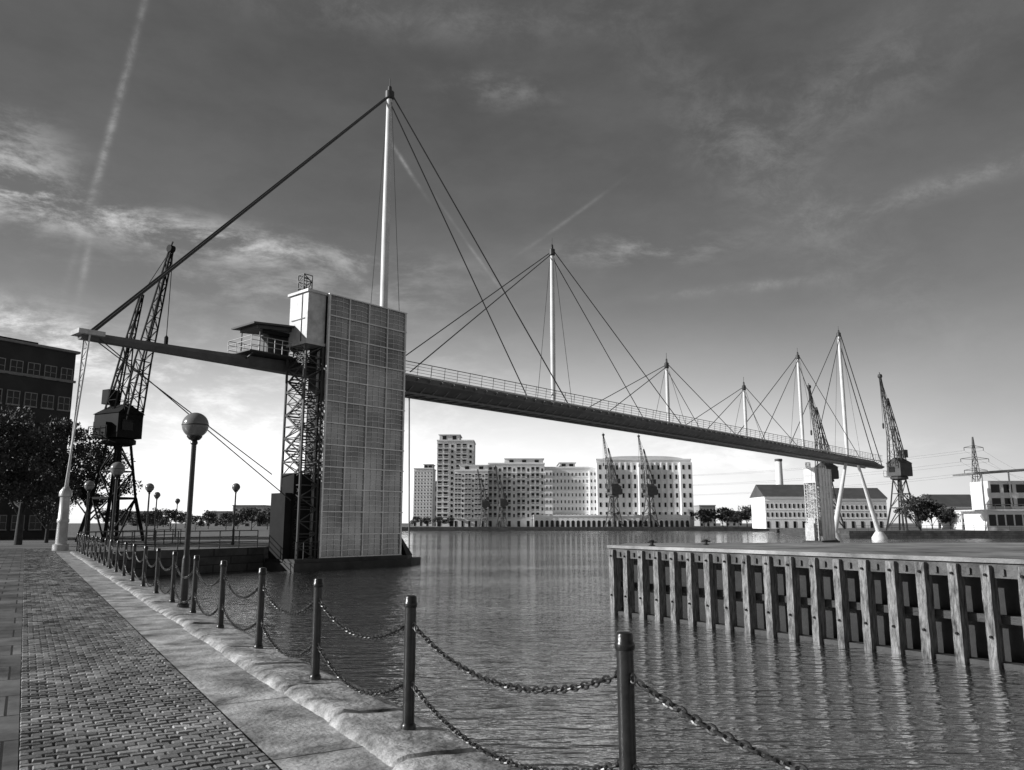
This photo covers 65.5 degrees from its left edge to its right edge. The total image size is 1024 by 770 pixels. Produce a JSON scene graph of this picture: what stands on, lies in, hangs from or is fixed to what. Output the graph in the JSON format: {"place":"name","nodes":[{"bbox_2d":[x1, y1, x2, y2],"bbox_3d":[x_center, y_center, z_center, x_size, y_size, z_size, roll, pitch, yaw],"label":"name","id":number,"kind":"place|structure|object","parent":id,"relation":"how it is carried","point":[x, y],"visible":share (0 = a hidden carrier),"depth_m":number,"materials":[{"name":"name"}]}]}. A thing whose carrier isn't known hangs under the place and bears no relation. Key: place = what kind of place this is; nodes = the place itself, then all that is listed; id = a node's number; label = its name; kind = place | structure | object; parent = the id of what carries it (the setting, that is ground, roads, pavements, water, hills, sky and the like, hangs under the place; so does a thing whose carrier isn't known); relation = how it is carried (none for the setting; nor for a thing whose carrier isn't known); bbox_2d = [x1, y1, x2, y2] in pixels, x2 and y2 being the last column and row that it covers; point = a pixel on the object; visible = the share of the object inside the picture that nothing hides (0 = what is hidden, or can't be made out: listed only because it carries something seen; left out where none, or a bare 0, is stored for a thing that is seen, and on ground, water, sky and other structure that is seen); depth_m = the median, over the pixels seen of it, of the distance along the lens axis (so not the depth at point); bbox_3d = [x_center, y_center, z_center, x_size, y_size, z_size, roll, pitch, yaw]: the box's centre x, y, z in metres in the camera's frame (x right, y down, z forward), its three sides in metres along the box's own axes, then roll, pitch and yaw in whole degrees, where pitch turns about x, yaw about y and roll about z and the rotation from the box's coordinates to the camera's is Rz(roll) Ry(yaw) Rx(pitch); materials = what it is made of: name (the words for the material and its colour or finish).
{"place":"outdoors","nodes":[
{"label":"outdoors","id":0,"kind":"place"},
{"bbox_2d":[0,548,23,769],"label":"pavement","id":1,"kind":"structure","parent":0,"point":[11,579],"depth_m":9.95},
{"bbox_2d":[0,336,80,539],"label":"brick building","id":2,"kind":"structure","parent":0,"point":[37,379],"depth_m":81.59,"materials":[{"name":"brick"},{"name":"glass"},{"name":"white painted window frames"}]},
{"bbox_2d":[0,515,6,530],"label":"window","id":3,"kind":"structure","parent":2,"relation":"in","point":[3,518],"depth_m":78.07,"materials":[{"name":"black glass"}]},
{"bbox_2d":[5,389,20,405],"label":"window","id":4,"kind":"structure","parent":2,"relation":"in","point":[12,396],"depth_m":79.92,"materials":[{"name":"grey glass"}]},
{"bbox_2d":[9,359,23,375],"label":"window","id":5,"kind":"structure","parent":2,"relation":"in","point":[15,365],"depth_m":80.43,"materials":[{"name":"grey glass"}]},
{"bbox_2d":[10,515,24,530],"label":"window","id":6,"kind":"structure","parent":2,"relation":"in","point":[13,517],"depth_m":78.91,"materials":[{"name":"black glass"}]},
{"bbox_2d":[23,392,37,407],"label":"window","id":7,"kind":"structure","parent":2,"relation":"in","point":[30,399],"depth_m":81.28,"materials":[{"name":"grey glass"}]},
{"bbox_2d":[26,362,40,377],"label":"window","id":8,"kind":"structure","parent":2,"relation":"in","point":[32,368],"depth_m":81.84,"materials":[{"name":"grey glass"}]},
{"bbox_2d":[27,515,41,529],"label":"window","id":9,"kind":"structure","parent":2,"relation":"in","point":[34,524],"depth_m":80.53,"materials":[{"name":"black glass"}]},
{"bbox_2d":[40,394,53,409],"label":"window","id":10,"kind":"structure","parent":2,"relation":"in","point":[47,401],"depth_m":82.70,"materials":[{"name":"grey glass"}]},
{"bbox_2d":[44,365,56,380],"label":"window","id":11,"kind":"structure","parent":2,"relation":"in","point":[49,371],"depth_m":83.25,"materials":[{"name":"grey glass"}]},
{"bbox_2d":[45,516,57,529],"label":"window","id":12,"kind":"structure","parent":2,"relation":"in","point":[53,526],"depth_m":82.13,"materials":[{"name":"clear glass"}]},
{"bbox_2d":[57,396,69,411],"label":"window","id":13,"kind":"structure","parent":2,"relation":"in","point":[63,404],"depth_m":84.11,"materials":[{"name":"grey glass"}]},
{"bbox_2d":[60,367,72,382],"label":"window","id":14,"kind":"structure","parent":2,"relation":"in","point":[66,373],"depth_m":84.64,"materials":[{"name":"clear glass"}]},
{"bbox_2d":[18,548,278,769],"bbox_3d":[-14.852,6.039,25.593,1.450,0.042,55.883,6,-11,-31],"label":"cobbled path","id":15,"kind":"structure","parent":0,"point":[100,675],"depth_m":7.21,"materials":[{"name":"grey brick"}]},
{"bbox_2d":[0,523,1023,769],"bbox_3d":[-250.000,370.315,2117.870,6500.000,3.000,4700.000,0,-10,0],"label":"ground","id":16,"kind":"structure","parent":0,"point":[214,551],"depth_m":95.75,"materials":[{"name":"grey concrete"}]},
{"bbox_2d":[0,408,63,500],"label":"broadleaf tree","id":17,"kind":"object","parent":16,"relation":"on","point":[5,455],"visible":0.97,"depth_m":55.82,"materials":[{"name":"black plant"}]},
{"bbox_2d":[9,469,82,542],"bbox_3d":[-37.995,9.838,65.061,5.627,6.041,4.569,0,-10,2],"label":"broadleaf tree","id":18,"kind":"object","parent":16,"relation":"on","point":[48,513],"visible":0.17,"depth_m":64.73,"materials":[{"name":"black plant"}]},
{"bbox_2d":[0,403,107,544],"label":"broadleaf tree","id":19,"kind":"object","parent":16,"relation":"on","point":[61,428],"visible":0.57,"depth_m":59.90,"materials":[{"name":"black plant"}]},
{"bbox_2d":[81,481,94,553],"bbox_3d":[-21.444,6.688,40.115,0.504,3.725,0.504,0,-10,0],"label":"street lamp","id":20,"kind":"object","parent":16,"relation":"on","point":[89,486],"visible":0.91,"depth_m":40.17,"materials":[{"name":"metal"}]},
{"bbox_2d":[53,443,142,537],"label":"broadleaf tree","id":21,"kind":"object","parent":16,"relation":"on","point":[91,475],"visible":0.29,"depth_m":82.58,"materials":[{"name":"black plant"}]},
{"bbox_2d":[106,462,124,567],"bbox_3d":[-13.907,4.552,27.794,0.504,3.725,0.504,0,-10,0],"label":"street lamp","id":22,"kind":"object","parent":16,"relation":"on","point":[117,469],"visible":0.92,"depth_m":27.86,"materials":[{"name":"metal"}]},
{"bbox_2d":[114,540,119,571],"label":"bollard","id":23,"kind":"object","parent":16,"relation":"on","point":[117,555],"visible":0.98,"depth_m":25.20,"materials":[{"name":"black metal"}]},
{"bbox_2d":[109,508,135,530],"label":"broadleaf tree","id":24,"kind":"object","parent":16,"relation":"on","point":[122,511],"visible":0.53,"depth_m":156.58,"materials":[{"name":"black plant"}]},
{"bbox_2d":[121,542,127,575],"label":"bollard","id":25,"kind":"object","parent":16,"relation":"on","point":[125,557],"visible":0.96,"depth_m":23.28,"materials":[{"name":"black metal"}]},
{"bbox_2d":[75,241,175,542],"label":"dock crane","id":26,"kind":"object","parent":16,"relation":"on","point":[118,424],"visible":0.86,"depth_m":69.96,"materials":[{"name":"black paint"}]},
{"bbox_2d":[78,529,181,550],"bbox_3d":[-25.456,10.488,54.423,0.079,1.126,21.470,1,-10,-8],"label":"railing","id":27,"kind":"object","parent":16,"relation":"on","point":[134,536],"visible":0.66,"depth_m":53.29,"materials":[{"name":"metal"}]},
{"bbox_2d":[128,513,149,529],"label":"broadleaf tree","id":28,"kind":"object","parent":16,"relation":"on","point":[143,519],"visible":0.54,"depth_m":170.38,"materials":[{"name":"black plant"}]},
{"bbox_2d":[140,546,147,585],"bbox_3d":[-8.990,4.465,19.472,0.143,1.053,0.115,-4,-11,24],"label":"bollard","id":29,"kind":"object","parent":16,"relation":"on","point":[144,564],"visible":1,"depth_m":19.45,"materials":[{"name":"black metal"}]},
{"bbox_2d":[143,483,153,548],"bbox_3d":[-23.042,8.270,50.327,0.554,4.098,0.554,0,-10,0],"label":"street lamp","id":30,"kind":"object","parent":16,"relation":"on","point":[149,487],"visible":0.94,"depth_m":50.38,"materials":[{"name":"metal"}]},
{"bbox_2d":[140,511,157,526],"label":"broadleaf tree","id":31,"kind":"object","parent":16,"relation":"on","point":[151,515],"visible":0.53,"depth_m":197.13,"materials":[{"name":"black plant"}]},
{"bbox_2d":[152,492,160,539],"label":"street lamp","id":32,"kind":"object","parent":16,"relation":"on","point":[157,495],"visible":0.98,"depth_m":74.07,"materials":[{"name":"metal"}]},
{"bbox_2d":[153,548,160,593],"bbox_3d":[-7.823,4.133,17.554,0.146,1.053,0.117,-4,-11,24],"label":"bollard","id":33,"kind":"object","parent":16,"relation":"on","point":[157,567],"visible":0.97,"depth_m":17.53,"materials":[{"name":"black metal"}]},
{"bbox_2d":[80,530,258,550],"bbox_3d":[-20.456,9.505,48.757,0.071,1.126,12.242,-6,-12,32],"label":"railing","id":34,"kind":"object","parent":16,"relation":"on","point":[178,537],"visible":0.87,"depth_m":48.68,"materials":[{"name":"metal"}]},
{"bbox_2d":[157,509,185,530],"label":"broadleaf tree","id":35,"kind":"object","parent":16,"relation":"on","point":[167,517],"visible":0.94,"depth_m":149.42,"materials":[{"name":"grey plant"}]},
{"bbox_2d":[169,551,177,602],"bbox_3d":[-6.651,3.801,15.638,0.148,1.054,0.114,-4,-11,22],"label":"bollard","id":36,"kind":"object","parent":16,"relation":"on","point":[173,577],"visible":0.97,"depth_m":15.61,"materials":[{"name":"black metal"}]},
{"bbox_2d":[177,413,208,607],"bbox_3d":[-6.061,2.347,14.964,0.499,3.688,0.499,0,-10,0],"label":"street lamp","id":37,"kind":"object","parent":16,"relation":"on","point":[195,426],"visible":0.98,"depth_m":15.00,"materials":[{"name":"grey metal"}]},
{"bbox_2d":[189,555,199,612],"bbox_3d":[-5.468,3.468,13.717,0.145,1.053,0.114,-4,-11,23],"label":"bollard","id":38,"kind":"object","parent":16,"relation":"on","point":[196,558],"visible":0.99,"depth_m":13.69,"materials":[{"name":"black metal"}]},
{"bbox_2d":[196,568,219,586],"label":"chain","id":39,"kind":"object","parent":38,"relation":"hanging from","point":[205,583],"visible":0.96,"depth_m":12.88,"materials":[{"name":"metal"}]},
{"bbox_2d":[191,515,204,529],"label":"broadleaf tree","id":40,"kind":"object","parent":16,"relation":"on","point":[195,520],"visible":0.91,"depth_m":175.62,"materials":[{"name":"grey plant"}]},
{"bbox_2d":[201,510,218,528],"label":"broadleaf tree","id":41,"kind":"object","parent":16,"relation":"on","point":[211,517],"visible":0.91,"depth_m":214.71,"materials":[{"name":"grey plant"}]},
{"bbox_2d":[206,511,232,525],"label":"apartment building","id":42,"kind":"structure","parent":16,"relation":"on","point":[219,513],"depth_m":414.49,"materials":[{"name":"grey concrete"}]},
{"bbox_2d":[216,560,226,628],"bbox_3d":[-4.299,3.135,11.795,0.114,1.053,0.147,-1,-10,6],"label":"bollard","id":43,"kind":"object","parent":16,"relation":"on","point":[222,586],"visible":0.98,"depth_m":11.77,"materials":[{"name":"black metal"}]},
{"bbox_2d":[194,594,217,616],"bbox_3d":[-4.885,3.550,12.716,0.051,0.267,2.130,6,-11,-31],"label":"chain","id":44,"kind":"object","parent":43,"relation":"hanging from","point":[203,612],"visible":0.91,"depth_m":12.83,"materials":[{"name":"metal"}]},
{"bbox_2d":[222,606,255,630],"bbox_3d":[-3.711,3.201,10.801,0.051,0.235,2.131,6,-11,-31],"label":"chain","id":45,"kind":"object","parent":43,"relation":"hanging from","point":[236,626],"visible":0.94,"depth_m":10.84,"materials":[{"name":"metal"}]},
{"bbox_2d":[224,576,257,598],"bbox_3d":[-3.711,2.788,10.873,0.051,0.254,2.130,6,-11,-31],"label":"chain","id":46,"kind":"object","parent":43,"relation":"hanging from","point":[241,596],"visible":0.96,"depth_m":10.88,"materials":[{"name":"metal"}]},
{"bbox_2d":[215,513,239,529],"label":"broadleaf tree","id":47,"kind":"object","parent":16,"relation":"on","point":[227,517],"visible":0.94,"depth_m":183.87,"materials":[{"name":"black plant"}]},
{"bbox_2d":[231,483,239,544],"bbox_3d":[-20.647,9.587,59.233,0.615,4.544,0.615,0,-10,0],"label":"street lamp","id":48,"kind":"object","parent":16,"relation":"on","point":[235,487],"visible":0.96,"depth_m":59.28,"materials":[{"name":"metal"}]},
{"bbox_2d":[232,507,266,529],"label":"broadleaf tree","id":49,"kind":"object","parent":16,"relation":"on","point":[246,515],"visible":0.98,"depth_m":162.94,"materials":[{"name":"black plant"}]},
{"bbox_2d":[232,505,270,525],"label":"apartment building","id":50,"kind":"structure","parent":16,"relation":"on","point":[261,508],"depth_m":395.24,"materials":[{"name":"grey concrete"}]},
{"bbox_2d":[254,567,266,648],"bbox_3d":[-3.123,2.802,9.879,0.144,1.053,0.117,-4,-10,19],"label":"bollard","id":51,"kind":"object","parent":16,"relation":"on","point":[262,572],"visible":0.97,"depth_m":9.85,"materials":[{"name":"black metal"}]},
{"bbox_2d":[262,586,312,615],"bbox_3d":[-2.538,2.455,8.955,0.048,0.253,2.130,6,-11,-31],"label":"chain","id":52,"kind":"object","parent":51,"relation":"hanging from","point":[285,612],"visible":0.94,"depth_m":8.93,"materials":[{"name":"metal"}]},
{"bbox_2d":[260,508,269,528],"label":"broadleaf tree","id":53,"kind":"object","parent":16,"relation":"on","point":[267,517],"visible":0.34,"depth_m":200.35,"materials":[{"name":"black plant"}]},
{"bbox_2d":[70,551,523,769],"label":"quay edge","id":54,"kind":"object","parent":16,"relation":"on","point":[371,724],"visible":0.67,"depth_m":6.90,"materials":[{"name":"stone"}]},
{"bbox_2d":[108,539,112,568],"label":"bollard","id":55,"kind":"object","parent":54,"relation":"on","point":[110,554],"visible":0.98,"depth_m":27.12,"materials":[{"name":"black metal"}]},
{"bbox_2d":[130,544,136,580],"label":"bollard","id":56,"kind":"object","parent":54,"relation":"on","point":[133,562],"visible":0.97,"depth_m":21.36,"materials":[{"name":"black metal"}]},
{"bbox_2d":[57,552,393,769],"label":"quayside band","id":57,"kind":"object","parent":54,"relation":"on","point":[282,730],"visible":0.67,"depth_m":7.17,"materials":[{"name":"grey concrete"}]},
{"bbox_2d":[309,578,323,679],"bbox_3d":[-1.955,2.471,7.966,0.146,1.053,0.114,-4,-11,21],"label":"bollard","id":58,"kind":"object","parent":16,"relation":"on","point":[318,584],"visible":0.98,"depth_m":7.94,"materials":[{"name":"black metal"}]},
{"bbox_2d":[261,622,311,657],"bbox_3d":[-2.538,2.882,8.881,0.048,0.260,2.130,6,-11,-31],"label":"chain","id":59,"kind":"object","parent":58,"relation":"hanging from","point":[292,655],"visible":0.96,"depth_m":8.83,"materials":[{"name":"metal"}]},
{"bbox_2d":[318,646,402,696],"bbox_3d":[-1.365,2.549,6.963,0.048,0.258,2.130,6,-11,-31],"label":"chain","id":60,"kind":"object","parent":58,"relation":"hanging from","point":[359,690],"visible":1,"depth_m":6.87,"materials":[{"name":"metal"}]},
{"bbox_2d":[400,595,417,729],"bbox_3d":[-0.778,2.138,6.045,0.114,1.053,0.145,-1,-10,4],"label":"bollard","id":61,"kind":"object","parent":16,"relation":"on","point":[410,606],"visible":0.98,"depth_m":6.02,"materials":[{"name":"black metal"}]},
{"bbox_2d":[320,601,404,639],"bbox_3d":[-1.365,2.114,7.038,0.048,0.236,2.131,6,-11,-31],"label":"chain","id":62,"kind":"object","parent":61,"relation":"hanging from","point":[367,636],"visible":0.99,"depth_m":6.90,"materials":[{"name":"metal"}]},
{"bbox_2d":[413,685,618,769],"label":"chain","id":63,"kind":"object","parent":61,"relation":"hanging from","point":[496,757],"visible":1,"depth_m":5.00,"materials":[{"name":"metal"}]},
{"bbox_2d":[413,464,435,525],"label":"apartment building","id":64,"kind":"structure","parent":16,"relation":"on","point":[424,492],"depth_m":426.53,"materials":[{"name":"white concrete"}]},
{"bbox_2d":[436,434,475,526],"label":"apartment building","id":65,"kind":"structure","parent":16,"relation":"on","point":[454,451],"depth_m":370.81,"materials":[{"name":"grey concrete"}]},
{"bbox_2d":[52,78,887,550],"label":"footbridge","id":66,"kind":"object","parent":16,"relation":"on","point":[270,354],"visible":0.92,"depth_m":71.55,"materials":[{"name":"metal"}]},
{"bbox_2d":[454,465,488,526],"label":"apartment building","id":67,"kind":"structure","parent":16,"relation":"on","point":[468,509],"depth_m":338.58,"materials":[{"name":"grey concrete"}]},
{"bbox_2d":[477,469,489,526],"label":"dock crane","id":68,"kind":"object","parent":16,"relation":"on","point":[484,503],"visible":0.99,"depth_m":330.27,"materials":[{"name":"black metal"}]},
{"bbox_2d":[495,465,507,526],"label":"dock crane","id":69,"kind":"object","parent":16,"relation":"on","point":[502,502],"visible":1,"depth_m":330.29,"materials":[{"name":"black metal"}]},
{"bbox_2d":[488,458,544,526],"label":"apartment building","id":70,"kind":"structure","parent":16,"relation":"on","point":[523,482],"depth_m":341.99,"materials":[{"name":"white concrete"}]},
{"bbox_2d":[544,462,595,514],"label":"apartment building","id":71,"kind":"structure","parent":16,"relation":"on","point":[570,488],"depth_m":343.68,"materials":[{"name":"white concrete"}]},
{"bbox_2d":[533,515,689,526],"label":"arcade building","id":72,"kind":"structure","parent":16,"relation":"on","point":[600,520],"depth_m":332.15,"materials":[{"name":"white concrete"}]},
{"bbox_2d":[602,434,623,526],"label":"dock crane","id":73,"kind":"object","parent":16,"relation":"on","point":[614,490],"visible":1,"depth_m":330.88,"materials":[{"name":"black metal"}]},
{"bbox_2d":[614,631,639,769],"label":"bollard","id":74,"kind":"object","parent":16,"relation":"on","point":[624,644],"visible":1,"depth_m":3.99,"materials":[{"name":"black metal"}]},
{"bbox_2d":[414,625,616,694],"bbox_3d":[-0.100,1.781,5.048,0.048,0.260,2.350,6,-12,-32],"label":"chain","id":75,"kind":"object","parent":74,"relation":"hanging from","point":[518,688],"visible":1,"depth_m":4.83,"materials":[{"name":"metal"}]},
{"bbox_2d":[636,678,808,769],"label":"chain","id":76,"kind":"object","parent":74,"relation":"hanging from","point":[740,743],"visible":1,"depth_m":3.48,"materials":[{"name":"metal"}]},
{"bbox_2d":[589,456,693,526],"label":"hotel building","id":77,"kind":"structure","parent":16,"relation":"on","point":[673,476],"depth_m":340.62,"materials":[{"name":"white concrete"}]},
{"bbox_2d":[637,434,659,526],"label":"dock crane","id":78,"kind":"object","parent":16,"relation":"on","point":[650,490],"visible":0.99,"depth_m":330.77,"materials":[{"name":"black metal"}]},
{"bbox_2d":[692,509,714,526],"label":"broadleaf tree","id":79,"kind":"object","parent":16,"relation":"on","point":[698,514],"visible":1,"depth_m":332.75,"materials":[{"name":"black plant"}]},
{"bbox_2d":[694,505,715,525],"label":"apartment building","id":80,"kind":"structure","parent":16,"relation":"on","point":[702,507],"depth_m":424.98,"materials":[{"name":"white concrete"}]},
{"bbox_2d":[711,507,732,526],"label":"broadleaf tree","id":81,"kind":"object","parent":16,"relation":"on","point":[716,511],"visible":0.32,"depth_m":342.68,"materials":[{"name":"black plant"}]},
{"bbox_2d":[716,508,734,526],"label":"broadleaf tree","id":82,"kind":"object","parent":16,"relation":"on","point":[723,512],"visible":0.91,"depth_m":332.33,"materials":[{"name":"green plant"}]},
{"bbox_2d":[720,511,741,525],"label":"apartment building","id":83,"kind":"structure","parent":16,"relation":"on","point":[733,523],"depth_m":512.29,"materials":[{"name":"white concrete"}]},
{"bbox_2d":[727,511,747,526],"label":"broadleaf tree","id":84,"kind":"object","parent":16,"relation":"on","point":[739,514],"visible":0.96,"depth_m":331.70,"materials":[{"name":"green plant"}]},
{"bbox_2d":[774,459,782,484],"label":"factory chimney","id":85,"kind":"object","parent":16,"relation":"on","point":[779,471],"visible":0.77,"depth_m":297.90,"materials":[{"name":"concrete"}]},
{"bbox_2d":[750,485,809,528],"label":"warehouse","id":86,"kind":"structure","parent":16,"relation":"on","point":[777,506],"depth_m":259.33,"materials":[{"name":"white brick"}]},
{"bbox_2d":[807,383,845,528],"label":"dock crane","id":87,"kind":"object","parent":16,"relation":"on","point":[834,470],"visible":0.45,"depth_m":214.37,"materials":[{"name":"black metal"}]},
{"bbox_2d":[832,488,887,527],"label":"warehouse","id":88,"kind":"structure","parent":16,"relation":"on","point":[855,511],"depth_m":255.02,"materials":[{"name":"white brick"}]},
{"bbox_2d":[877,372,921,530],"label":"dock crane","id":89,"kind":"object","parent":16,"relation":"on","point":[899,468],"visible":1,"depth_m":170.90,"materials":[{"name":"black metal"}]},
{"bbox_2d":[893,492,938,528],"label":"broadleaf tree","id":90,"kind":"object","parent":16,"relation":"on","point":[918,502],"visible":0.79,"depth_m":200.99,"materials":[{"name":"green plant"}]},
{"bbox_2d":[914,500,950,528],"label":"broadleaf tree","id":91,"kind":"object","parent":16,"relation":"on","point":[942,511],"visible":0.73,"depth_m":200.12,"materials":[{"name":"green plant"}]},
{"bbox_2d":[856,525,1023,530],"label":"railing","id":92,"kind":"object","parent":16,"relation":"on","point":[942,525],"visible":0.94,"depth_m":165.90,"materials":[{"name":"metal"}]},
{"bbox_2d":[915,494,971,527],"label":"shed","id":93,"kind":"structure","parent":16,"relation":"on","point":[960,501],"depth_m":250.59,"materials":[{"name":"grey metal"}]},
{"bbox_2d":[936,507,956,524],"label":"broadleaf tree","id":94,"kind":"object","parent":16,"relation":"on","point":[946,520],"visible":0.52,"depth_m":201.65,"materials":[{"name":"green plant"}]},
{"bbox_2d":[940,512,964,529],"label":"shed","id":95,"kind":"structure","parent":16,"relation":"on","point":[959,519],"depth_m":199.14,"materials":[{"name":"white"}]},
{"bbox_2d":[960,437,988,481],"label":"electricity pylon","id":96,"kind":"object","parent":16,"relation":"on","point":[974,456],"visible":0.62,"depth_m":519.05,"materials":[{"name":"metal"}]},
{"bbox_2d":[953,469,1023,529],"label":"building","id":97,"kind":"structure","parent":16,"relation":"on","point":[997,502],"depth_m":175.38,"materials":[{"name":"white concrete"}]},
{"bbox_2d":[0,0,1023,522],"label":"sky","id":98,"kind":"structure","parent":0,"point":[734,187],"materials":[{"name":"grey"}]},
{"bbox_2d":[138,531,1023,769],"bbox_3d":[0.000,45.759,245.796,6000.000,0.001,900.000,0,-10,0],"label":"water","id":99,"kind":"structure","parent":0,"point":[531,609],"depth_m":17.09,"materials":[{"name":"grey liquid"}]},
{"bbox_2d":[263,273,420,571],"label":"lift tower","id":100,"kind":"structure","parent":99,"relation":"in","point":[341,508],"depth_m":56.63,"materials":[{"name":"metal"}]},
{"bbox_2d":[607,542,1023,670],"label":"jetty","id":101,"kind":"object","parent":99,"relation":"in","point":[960,602],"visible":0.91,"depth_m":21.14,"materials":[{"name":"concrete"}]},
{"bbox_2d":[802,462,839,542],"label":"lift tower","id":102,"kind":"structure","parent":99,"relation":"in","point":[820,525],"depth_m":123.80,"materials":[{"name":"white paint"}]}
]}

